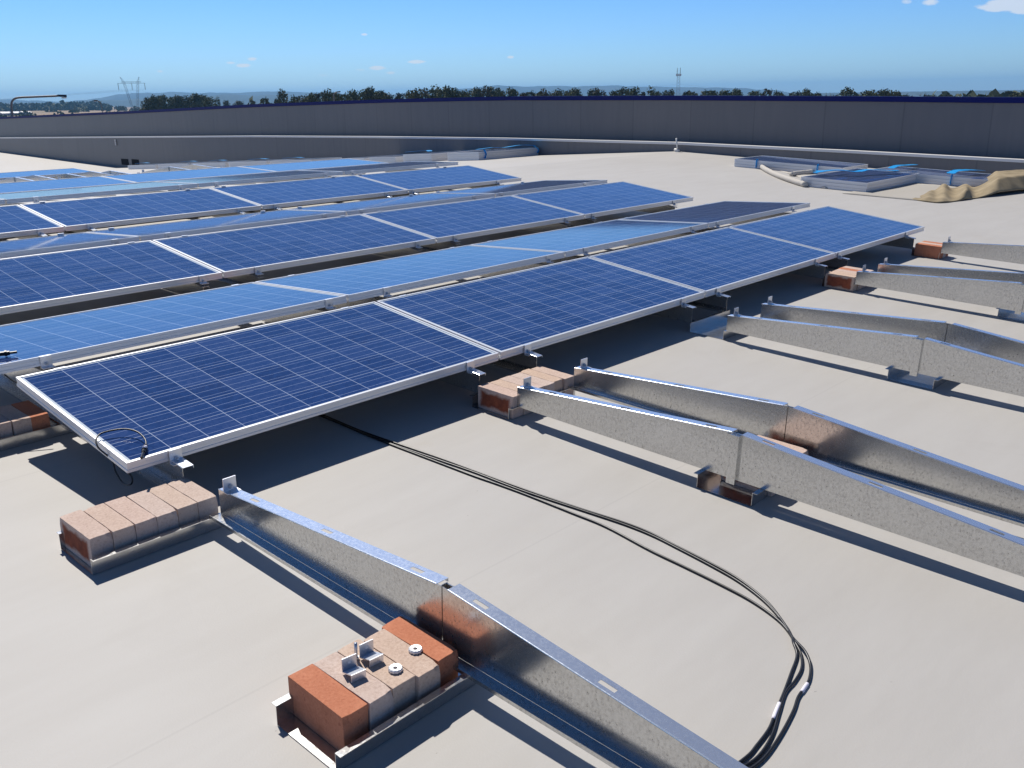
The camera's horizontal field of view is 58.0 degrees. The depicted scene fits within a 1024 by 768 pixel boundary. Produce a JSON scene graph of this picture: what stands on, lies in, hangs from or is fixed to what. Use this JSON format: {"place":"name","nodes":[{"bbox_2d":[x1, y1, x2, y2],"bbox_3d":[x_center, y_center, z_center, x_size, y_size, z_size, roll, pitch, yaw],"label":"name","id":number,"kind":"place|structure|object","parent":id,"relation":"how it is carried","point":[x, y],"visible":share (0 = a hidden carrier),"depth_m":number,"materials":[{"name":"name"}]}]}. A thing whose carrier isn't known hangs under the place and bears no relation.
{"place":"outdoors","nodes":[
{"label":"outdoors","id":0,"kind":"place"},
{"bbox_2d":[0,107,130,114],"bbox_3d":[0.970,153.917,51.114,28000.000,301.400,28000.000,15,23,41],"label":"ground","id":1,"kind":"structure","parent":0,"point":[64,112],"depth_m":1301.28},
{"bbox_2d":[0,88,1022,116],"bbox_3d":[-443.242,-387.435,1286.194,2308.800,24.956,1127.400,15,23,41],"label":"scrub","id":2,"kind":"object","parent":1,"relation":"on","point":[73,107],"visible":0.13,"depth_m":1581.93,"materials":[{"name":"green plant"}]},
{"bbox_2d":[0,151,1023,767],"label":"roof","id":3,"kind":"structure","parent":1,"relation":"on","point":[194,651],"depth_m":3.08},
{"bbox_2d":[0,421,69,450],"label":"ballast tray","id":4,"kind":"object","parent":3,"relation":"on","point":[52,430],"visible":0.36,"depth_m":4.01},
{"bbox_2d":[0,405,32,434],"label":"brick","id":5,"kind":"object","parent":4,"relation":"in","point":[20,421],"visible":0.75,"depth_m":4.00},
{"bbox_2d":[11,400,49,429],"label":"brick","id":6,"kind":"object","parent":4,"relation":"in","point":[38,416],"visible":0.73,"depth_m":4.05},
{"bbox_2d":[23,175,60,180],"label":"support beam","id":7,"kind":"structure","parent":3,"relation":"on","point":[34,177],"depth_m":16.71,"materials":[{"name":"metal"}]},
{"bbox_2d":[0,168,87,179],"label":"solar panel","id":8,"kind":"object","parent":7,"relation":"on","point":[44,173],"visible":0.75,"depth_m":18.22,"materials":[{"name":"blue"}]},
{"bbox_2d":[57,233,208,293],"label":"support beam","id":9,"kind":"structure","parent":3,"relation":"on","point":[193,287],"depth_m":6.29,"materials":[{"name":"metal"}]},
{"bbox_2d":[0,232,139,258],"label":"solar panel","id":10,"kind":"object","parent":9,"relation":"on","point":[39,245],"visible":0.98,"depth_m":6.93,"materials":[{"name":"blue"}]},
{"bbox_2d":[0,240,221,314],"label":"solar panel","id":11,"kind":"object","parent":9,"relation":"on","point":[36,281],"visible":1,"depth_m":6.05,"materials":[{"name":"blue"}]},
{"bbox_2d":[56,512,225,574],"bbox_3d":[-1.281,0.509,3.235,0.282,0.058,0.490,18,25,40],"label":"ballast tray","id":12,"kind":"object","parent":3,"relation":"on","point":[120,556],"visible":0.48,"depth_m":3.12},
{"bbox_2d":[60,510,113,566],"bbox_3d":[-1.429,0.520,3.108,0.231,0.111,0.075,17,25,39],"label":"brick","id":13,"kind":"object","parent":12,"relation":"in","point":[87,538],"visible":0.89,"depth_m":3.06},
{"bbox_2d":[0,354,193,484],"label":"support beam","id":14,"kind":"structure","parent":12,"relation":"on","point":[172,468],"depth_m":3.91,"materials":[{"name":"metal"}]},
{"bbox_2d":[16,301,498,472],"bbox_3d":[-1.094,-0.075,4.334,0.992,0.042,1.956,24,29,37],"label":"solar panel","id":15,"kind":"object","parent":14,"relation":"on","point":[189,397],"visible":1,"depth_m":4.13,"materials":[{"name":"blue"}]},
{"bbox_2d":[95,428,147,485],"bbox_3d":[-1.436,0.273,3.484,0.255,0.169,0.144,6,19,22],"label":"cable","id":16,"kind":"object","parent":15,"relation":"hanging from","point":[144,449],"visible":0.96,"depth_m":3.46,"materials":[{"name":"black rubber"}]},
{"bbox_2d":[83,503,136,550],"bbox_3d":[-1.374,0.504,3.159,0.231,0.111,0.075,18,25,39],"label":"brick","id":17,"kind":"object","parent":12,"relation":"in","point":[119,527],"visible":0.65,"depth_m":3.10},
{"bbox_2d":[104,496,158,541],"bbox_3d":[-1.321,0.486,3.212,0.231,0.111,0.076,17,25,39],"label":"brick","id":18,"kind":"object","parent":12,"relation":"in","point":[142,520],"visible":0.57,"depth_m":3.15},
{"bbox_2d":[127,490,178,533],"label":"brick","id":19,"kind":"object","parent":12,"relation":"in","point":[163,513],"visible":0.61,"depth_m":3.21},
{"bbox_2d":[146,483,198,526],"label":"brick","id":20,"kind":"object","parent":12,"relation":"in","point":[184,506],"visible":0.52,"depth_m":3.26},
{"bbox_2d":[167,477,217,519],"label":"brick","id":21,"kind":"object","parent":12,"relation":"in","point":[206,501],"visible":0.59,"depth_m":3.32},
{"bbox_2d":[209,475,747,767],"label":"support beam","id":22,"kind":"structure","parent":12,"relation":"on","point":[492,641],"depth_m":2.42,"materials":[{"name":"metal"}]},
{"bbox_2d":[108,227,263,284],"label":"support beam","id":23,"kind":"structure","parent":3,"relation":"on","point":[249,278],"depth_m":6.62,"materials":[{"name":"metal"}]},
{"bbox_2d":[88,210,345,240],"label":"solar panel","id":24,"kind":"object","parent":23,"relation":"on","point":[191,227],"visible":0.82,"depth_m":7.93,"materials":[{"name":"blue"}]},
{"bbox_2d":[152,214,435,277],"bbox_3d":[-1.658,-1.121,7.278,0.992,0.043,1.956,23,29,37],"label":"solar panel","id":25,"kind":"object","parent":23,"relation":"on","point":[236,252],"visible":0.91,"depth_m":7.14,"materials":[{"name":"blue"}]},
{"bbox_2d":[260,210,422,256],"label":"support beam","id":26,"kind":"structure","parent":3,"relation":"on","point":[404,252],"depth_m":7.64,"materials":[{"name":"metal"}]},
{"bbox_2d":[272,667,475,767],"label":"ballast tray","id":27,"kind":"object","parent":3,"relation":"on","point":[298,730],"visible":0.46,"depth_m":2.31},
{"bbox_2d":[288,664,368,750],"bbox_3d":[-0.461,0.811,2.313,0.231,0.111,0.075,18,25,40],"label":"brick","id":28,"kind":"object","parent":27,"relation":"in","point":[331,711],"visible":0.92,"depth_m":2.27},
{"bbox_2d":[314,652,393,731],"bbox_3d":[-0.406,0.794,2.364,0.231,0.111,0.075,17,25,39],"label":"brick","id":29,"kind":"object","parent":27,"relation":"in","point":[374,693],"visible":0.54,"depth_m":2.31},
{"bbox_2d":[341,653,365,682],"bbox_3d":[-0.401,0.719,2.342,0.042,0.043,0.049,-14,24,-37],"label":"angle bracket","id":30,"kind":"object","parent":29,"relation":"on","point":[352,669],"visible":1,"depth_m":2.35,"materials":[{"name":"white"}]},
{"bbox_2d":[337,639,415,715],"bbox_3d":[-0.357,0.776,2.420,0.230,0.111,0.075,18,25,40],"label":"brick","id":31,"kind":"object","parent":27,"relation":"in","point":[401,686],"visible":0.45,"depth_m":2.36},
{"bbox_2d":[359,639,383,666],"bbox_3d":[-0.366,0.699,2.403,0.042,0.043,0.049,-16,25,-40],"label":"angle bracket","id":32,"kind":"object","parent":31,"relation":"on","point":[369,654],"visible":1,"depth_m":2.40,"materials":[{"name":"white"}]},
{"bbox_2d":[364,629,439,701],"bbox_3d":[-0.296,0.762,2.466,0.231,0.111,0.076,18,25,40],"label":"brick","id":33,"kind":"object","parent":27,"relation":"in","point":[423,669],"visible":0.48,"depth_m":2.41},
{"bbox_2d":[382,616,457,686],"bbox_3d":[-0.254,0.741,2.528,0.231,0.111,0.075,17,25,39],"label":"brick","id":34,"kind":"object","parent":27,"relation":"in","point":[442,654],"visible":0.48,"depth_m":2.48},
{"bbox_2d":[297,206,459,251],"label":"support beam","id":35,"kind":"structure","parent":3,"relation":"on","point":[439,246],"depth_m":7.95,"materials":[{"name":"metal"}]},
{"bbox_2d":[285,193,494,215],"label":"solar panel","id":36,"kind":"object","parent":35,"relation":"on","point":[385,204],"visible":0.77,"depth_m":9.33,"materials":[{"name":"blue"}]},
{"bbox_2d":[362,195,583,242],"bbox_3d":[-0.320,-1.569,8.654,0.992,0.043,1.956,23,29,37],"label":"solar panel","id":37,"kind":"object","parent":35,"relation":"on","point":[444,222],"visible":0.91,"depth_m":8.53,"materials":[{"name":"blue"}]},
{"bbox_2d":[409,194,570,231],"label":"support beam","id":38,"kind":"structure","parent":3,"relation":"on","point":[550,227],"depth_m":8.97,"materials":[{"name":"metal"}]},
{"bbox_2d":[447,153,537,160],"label":"solar panel","id":39,"kind":"object","parent":3,"relation":"on","point":[466,159],"visible":0.75,"depth_m":20.53,"materials":[{"name":"blue"}]},
{"bbox_2d":[447,151,536,158],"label":"solar panel","id":40,"kind":"object","parent":39,"relation":"on","point":[463,157],"visible":0.77,"depth_m":20.54,"materials":[{"name":"blue"}]},
{"bbox_2d":[447,149,537,156],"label":"solar panel","id":41,"kind":"object","parent":40,"relation":"on","point":[483,154],"visible":0.77,"depth_m":20.53,"materials":[{"name":"blue"}]},
{"bbox_2d":[447,148,536,154],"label":"solar panel","id":42,"kind":"object","parent":41,"relation":"on","point":[491,151],"visible":1,"depth_m":20.65,"materials":[{"name":"blue"}]},
{"bbox_2d":[436,191,596,227],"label":"support beam","id":43,"kind":"structure","parent":3,"relation":"on","point":[580,222],"depth_m":9.23,"materials":[{"name":"metal"}]},
{"bbox_2d":[436,180,606,196],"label":"solar panel","id":44,"kind":"object","parent":43,"relation":"on","point":[525,187],"visible":0.76,"depth_m":10.72,"materials":[{"name":"blue"}]},
{"bbox_2d":[511,181,693,218],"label":"solar panel","id":45,"kind":"object","parent":43,"relation":"on","point":[608,198],"visible":0.91,"depth_m":9.93,"materials":[{"name":"blue"}]},
{"bbox_2d":[469,386,575,419],"bbox_3d":[0.064,0.058,4.619,0.282,0.058,0.500,18,25,40],"label":"ballast tray","id":46,"kind":"object","parent":3,"relation":"on","point":[474,400],"visible":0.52,"depth_m":4.52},
{"bbox_2d":[231,284,485,392],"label":"support beam","id":47,"kind":"structure","parent":46,"relation":"on","point":[468,378],"depth_m":4.63,"materials":[{"name":"metal"}]},
{"bbox_2d":[0,282,346,373],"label":"solar panel","id":48,"kind":"object","parent":47,"relation":"on","point":[66,337],"visible":1,"depth_m":4.90,"materials":[{"name":"blue"}]},
{"bbox_2d":[287,274,541,372],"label":"support beam","id":49,"kind":"structure","parent":46,"relation":"on","point":[525,360],"depth_m":4.93,"materials":[{"name":"metal"}]},
{"bbox_2d":[376,256,704,359],"bbox_3d":[0.244,-0.523,5.710,0.992,0.042,1.956,24,29,37],"label":"solar panel","id":50,"kind":"object","parent":49,"relation":"on","point":[507,315],"visible":0.91,"depth_m":5.55,"materials":[{"name":"blue"}]},
{"bbox_2d":[478,382,522,418],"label":"brick","id":51,"kind":"object","parent":46,"relation":"in","point":[497,399],"visible":0.92,"depth_m":4.43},
{"bbox_2d":[510,372,554,390],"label":"brick","id":52,"kind":"object","parent":46,"relation":"in","point":[548,385],"visible":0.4,"depth_m":4.57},
{"bbox_2d":[521,369,562,390],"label":"brick","id":53,"kind":"object","parent":46,"relation":"in","point":[551,378],"visible":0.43,"depth_m":4.63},
{"bbox_2d":[532,366,573,394],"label":"brick","id":54,"kind":"object","parent":46,"relation":"in","point":[567,379],"visible":0.46,"depth_m":4.67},
{"bbox_2d":[568,358,1023,526],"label":"support beam","id":55,"kind":"structure","parent":46,"relation":"on","point":[868,454],"depth_m":3.79,"materials":[{"name":"metal"}]},
{"bbox_2d":[322,415,797,762],"bbox_3d":[-0.261,0.515,3.340,2.804,0.020,0.867,18,25,40],"label":"cable","id":56,"kind":"object","parent":3,"relation":"on","point":[759,742],"visible":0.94,"depth_m":3.10,"materials":[{"name":"black rubber"}]},
{"bbox_2d":[318,415,803,765],"bbox_3d":[-0.224,0.515,3.348,2.797,0.019,0.929,17,25,40],"label":"cable","id":57,"kind":"object","parent":3,"relation":"on","point":[758,755],"visible":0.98,"depth_m":3.15,"materials":[{"name":"black rubber"}]},
{"bbox_2d":[321,414,811,767],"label":"cable","id":58,"kind":"object","parent":3,"relation":"on","point":[781,733],"visible":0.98,"depth_m":3.12,"materials":[{"name":"black rubber"}]},
{"bbox_2d":[688,310,737,339],"bbox_3d":[1.389,-0.386,5.982,0.282,0.058,0.490,18,25,40],"label":"ballast tray","id":59,"kind":"object","parent":3,"relation":"on","point":[714,325],"visible":0.61,"depth_m":5.98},
{"bbox_2d":[450,247,695,322],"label":"support beam","id":60,"kind":"structure","parent":59,"relation":"on","point":[682,311],"depth_m":5.97,"materials":[{"name":"metal"}]},
{"bbox_2d":[256,245,564,301],"bbox_3d":[-0.646,-0.792,6.370,0.992,0.042,1.956,12,21,42],"label":"solar panel","id":61,"kind":"object","parent":60,"relation":"on","point":[357,282],"visible":0.88,"depth_m":6.20,"materials":[{"name":"blue"}]},
{"bbox_2d":[487,240,730,312],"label":"support beam","id":62,"kind":"structure","parent":59,"relation":"on","point":[717,301],"depth_m":6.24,"materials":[{"name":"metal"}]},
{"bbox_2d":[471,219,707,256],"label":"solar panel","id":63,"kind":"object","parent":62,"relation":"on","point":[576,240],"visible":0.87,"depth_m":7.60,"materials":[{"name":"blue"}]},
{"bbox_2d":[589,227,834,296],"bbox_3d":[1.582,-0.972,7.086,0.992,0.042,1.956,24,29,37],"label":"solar panel","id":64,"kind":"object","parent":62,"relation":"on","point":[708,263],"visible":0.91,"depth_m":6.96,"materials":[{"name":"blue"}]},
{"bbox_2d":[726,307,1023,396],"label":"support beam","id":65,"kind":"structure","parent":59,"relation":"on","point":[914,355],"depth_m":5.02,"materials":[{"name":"metal"}]},
{"bbox_2d":[760,296,1023,363],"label":"support beam","id":66,"kind":"structure","parent":59,"relation":"on","point":[992,344],"depth_m":5.37,"materials":[{"name":"metal"}]},
{"bbox_2d":[694,469,767,506],"bbox_3d":[0.999,0.359,3.792,0.282,0.058,0.500,18,25,40],"label":"ballast tray","id":67,"kind":"object","parent":3,"relation":"on","point":[712,482],"visible":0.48,"depth_m":3.68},
{"bbox_2d":[517,376,1023,576],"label":"support beam","id":68,"kind":"structure","parent":67,"relation":"on","point":[730,455],"depth_m":3.49,"materials":[{"name":"metal"}]},
{"bbox_2d":[734,164,827,173],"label":"solar panel","id":69,"kind":"object","parent":3,"relation":"on","point":[772,168],"visible":0.22,"depth_m":15.62,"materials":[{"name":"blue"}]},
{"bbox_2d":[734,161,867,171],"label":"solar panel","id":70,"kind":"object","parent":69,"relation":"on","point":[776,166],"visible":0.31,"depth_m":15.54,"materials":[{"name":"blue"}]},
{"bbox_2d":[735,155,867,169],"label":"solar panel","id":71,"kind":"object","parent":70,"relation":"on","point":[807,163],"visible":0.95,"depth_m":15.64,"materials":[{"name":"blue"}]},
{"bbox_2d":[759,164,807,186],"bbox_3d":[4.240,-3.394,14.869,0.184,0.167,3.129,0,17,2],"label":"membrane roll","id":72,"kind":"object","parent":3,"relation":"on","point":[782,176],"visible":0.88,"depth_m":14.13,"materials":[{"name":"white plastic"}]},
{"bbox_2d":[843,183,958,200],"bbox_3d":[5.919,-2.779,13.264,1.284,0.014,2.598,18,25,40],"label":"underlay mat","id":73,"kind":"object","parent":3,"relation":"on","point":[909,191],"visible":0.69,"depth_m":12.99,"materials":[{"name":"beige"}]},
{"bbox_2d":[807,180,915,191],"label":"solar panel","id":74,"kind":"object","parent":73,"relation":"on","point":[857,189],"visible":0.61,"depth_m":13.26,"materials":[{"name":"blue"}]},
{"bbox_2d":[800,177,915,188],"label":"solar panel","id":75,"kind":"object","parent":74,"relation":"on","point":[858,186],"visible":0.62,"depth_m":13.26,"materials":[{"name":"blue"}]},
{"bbox_2d":[801,168,919,185],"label":"solar panel","id":76,"kind":"object","parent":75,"relation":"on","point":[868,177],"visible":0.96,"depth_m":13.63,"materials":[{"name":"blue"}]},
{"bbox_2d":[885,367,947,389],"bbox_3d":[2.316,-0.082,5.147,0.282,0.058,0.520,18,25,40],"label":"ballast tray","id":77,"kind":"object","parent":3,"relation":"on","point":[919,380],"visible":0.37,"depth_m":5.05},
{"bbox_2d":[915,180,978,186],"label":"solar panel","id":78,"kind":"object","parent":3,"relation":"on","point":[934,182],"visible":0.09,"depth_m":13.97,"materials":[{"name":"blue"}]},
{"bbox_2d":[875,166,990,182],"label":"solar panel","id":79,"kind":"object","parent":78,"relation":"on","point":[959,175],"visible":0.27,"depth_m":14.25,"materials":[{"name":"blue"}]},
{"bbox_2d":[912,170,1023,202],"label":"tan cloth","id":80,"kind":"object","parent":3,"relation":"on","point":[1004,181],"visible":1,"depth_m":12.95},
{"bbox_2d":[941,236,1023,263],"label":"support beam","id":81,"kind":"structure","parent":3,"relation":"on","point":[1006,253],"depth_m":8.07,"materials":[{"name":"metal"}]},
{"bbox_3d":[-5.252,-2.569,11.995,2.300,0.196,0.091,11,21,42],"label":"support beam","id":82,"kind":"object","parent":3,"relation":"on","visible":0},
{"bbox_2d":[102,166,276,182],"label":"solar panel","id":83,"kind":"object","parent":82,"relation":"on","point":[181,174],"visible":0.66,"depth_m":12.09,"materials":[{"name":"blue"}]},
{"bbox_3d":[-3.974,-2.998,13.310,2.300,0.196,0.091,11,21,42],"label":"support beam","id":84,"kind":"object","parent":3,"relation":"on","visible":0},
{"bbox_2d":[239,158,386,171],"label":"solar panel","id":85,"kind":"object","parent":84,"relation":"on","point":[293,166],"visible":0.63,"depth_m":13.48,"materials":[{"name":"blue"}]},
{"label":"ballast tray","id":86,"kind":"object","parent":3,"relation":"on","visible":0},
{"bbox_2d":[598,222,827,278],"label":"support beam","id":87,"kind":"structure","parent":86,"relation":"on","point":[816,269],"depth_m":7.31,"materials":[{"name":"metal"}]},
{"bbox_2d":[625,217,849,270],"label":"support beam","id":88,"kind":"structure","parent":86,"relation":"on","point":[838,262],"depth_m":7.55,"materials":[{"name":"metal"}]},
{"bbox_2d":[619,201,809,227],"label":"solar panel","id":89,"kind":"object","parent":88,"relation":"on","point":[724,212],"visible":0.86,"depth_m":9.00,"materials":[{"name":"blue"}]},
{"bbox_2d":[824,272,856,290],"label":"brick","id":90,"kind":"object","parent":86,"relation":"in","point":[841,281],"visible":1,"depth_m":7.11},
{"bbox_2d":[855,265,1023,314],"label":"support beam","id":91,"kind":"structure","parent":86,"relation":"on","point":[1007,295],"depth_m":6.56,"materials":[{"name":"metal"}]},
{"bbox_2d":[877,257,1023,283],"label":"support beam","id":92,"kind":"structure","parent":86,"relation":"on","point":[886,267],"depth_m":6.94,"materials":[{"name":"metal"}]},
{"bbox_2d":[0,96,1023,173],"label":"boundary wall","id":93,"kind":"structure","parent":1,"relation":"on","point":[977,134],"depth_m":21.24,"materials":[{"name":"grey"}]},
{"bbox_2d":[0,85,1006,102],"bbox_3d":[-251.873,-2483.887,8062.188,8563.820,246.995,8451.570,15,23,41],"label":"hills","id":94,"kind":"structure","parent":0,"point":[583,90],"depth_m":8097.33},
{"bbox_2d":[0,0,1023,101],"label":"sky","id":95,"kind":"structure","parent":0,"point":[48,47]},
{"bbox_2d":[4,90,1023,106],"bbox_3d":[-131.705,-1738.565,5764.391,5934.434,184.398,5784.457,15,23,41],"label":"hills","id":96,"kind":"structure","parent":0,"point":[231,98],"depth_m":5600.81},
{"label":"ballast tray","id":97,"kind":"object","parent":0,"visible":0},
{"bbox_2d":[730,206,915,248],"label":"support beam","id":98,"kind":"structure","parent":97,"relation":"on","point":[906,241],"depth_m":8.60,"materials":[{"name":"metal"}]},
{"bbox_2d":[729,206,924,257],"bbox_3d":[2.920,-1.420,8.462,0.992,0.042,1.956,24,29,37],"label":"solar panel","id":99,"kind":"object","parent":98,"relation":"on","point":[835,230],"visible":0.91,"depth_m":8.36,"materials":[{"name":"blue"}]},
{"bbox_2d":[914,243,942,258],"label":"brick","id":100,"kind":"object","parent":97,"relation":"in","point":[927,250],"visible":1,"depth_m":8.41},
{"bbox_3d":[-3.745,-1.149,7.929,0.282,0.058,0.500,18,25,40],"label":"ballast tray","id":101,"kind":"object","parent":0,"visible":0},
{"bbox_2d":[15,229,47,238],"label":"support beam","id":102,"kind":"structure","parent":101,"relation":"on","point":[40,233],"depth_m":7.91,"materials":[{"name":"metal"}]},
{"bbox_2d":[0,205,63,237],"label":"solar panel","id":103,"kind":"object","parent":102,"relation":"on","point":[17,220],"visible":1,"depth_m":8.04,"materials":[{"name":"blue"}]},
{"bbox_2d":[0,197,97,233],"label":"support beam","id":104,"kind":"structure","parent":101,"relation":"on","point":[89,226],"depth_m":8.46,"materials":[{"name":"metal"}]},
{"bbox_2d":[0,182,197,203],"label":"solar panel","id":105,"kind":"object","parent":104,"relation":"on","point":[46,195],"visible":0.99,"depth_m":9.54,"materials":[{"name":"blue"}]},
{"bbox_2d":[19,188,260,230],"bbox_3d":[-3.577,-1.726,9.021,0.992,0.042,1.956,23,28,37],"label":"solar panel","id":106,"kind":"object","parent":104,"relation":"on","point":[77,214],"visible":0.91,"depth_m":8.89,"materials":[{"name":"blue"}]},
{"bbox_3d":[-2.430,-1.590,9.281,0.282,0.058,0.500,18,25,40],"label":"ballast tray","id":107,"kind":"object","parent":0,"visible":0},
{"bbox_2d":[168,182,282,213],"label":"support beam","id":108,"kind":"structure","parent":107,"relation":"on","point":[216,184],"depth_m":9.79,"materials":[{"name":"metal"}]},
{"bbox_2d":[155,170,343,186],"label":"solar panel","id":109,"kind":"object","parent":108,"relation":"on","point":[248,178],"visible":0.81,"depth_m":10.90,"materials":[{"name":"blue"}]},
{"bbox_2d":[211,175,407,209],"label":"solar panel","id":110,"kind":"object","parent":108,"relation":"on","point":[301,192],"visible":0.91,"depth_m":10.28,"materials":[{"name":"blue"}]},
{"bbox_3d":[-1.140,-2.022,10.607,0.282,0.058,0.500,18,25,40],"label":"ballast tray","id":111,"kind":"object","parent":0,"visible":0},
{"bbox_2d":[301,170,418,197],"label":"support beam","id":112,"kind":"structure","parent":111,"relation":"on","point":[399,195],"depth_m":11.06,"materials":[{"name":"metal"}]},
{"bbox_2d":[306,161,457,174],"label":"solar panel","id":113,"kind":"object","parent":112,"relation":"on","point":[347,170],"visible":0.8,"depth_m":12.28,"materials":[{"name":"blue"}]},
{"bbox_2d":[356,165,521,192],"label":"solar panel","id":114,"kind":"object","parent":112,"relation":"on","point":[431,179],"visible":0.9,"depth_m":11.67,"materials":[{"name":"blue"}]},
{"bbox_3d":[-5.531,-2.469,11.710,2.300,0.210,0.062,11,21,42],"label":"support beam","id":115,"kind":"object","parent":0,"visible":0},
{"bbox_2d":[0,176,136,193],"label":"solar panel","id":116,"kind":"object","parent":115,"relation":"on","point":[24,186],"visible":0.71,"depth_m":10.94,"materials":[{"name":"blue"}]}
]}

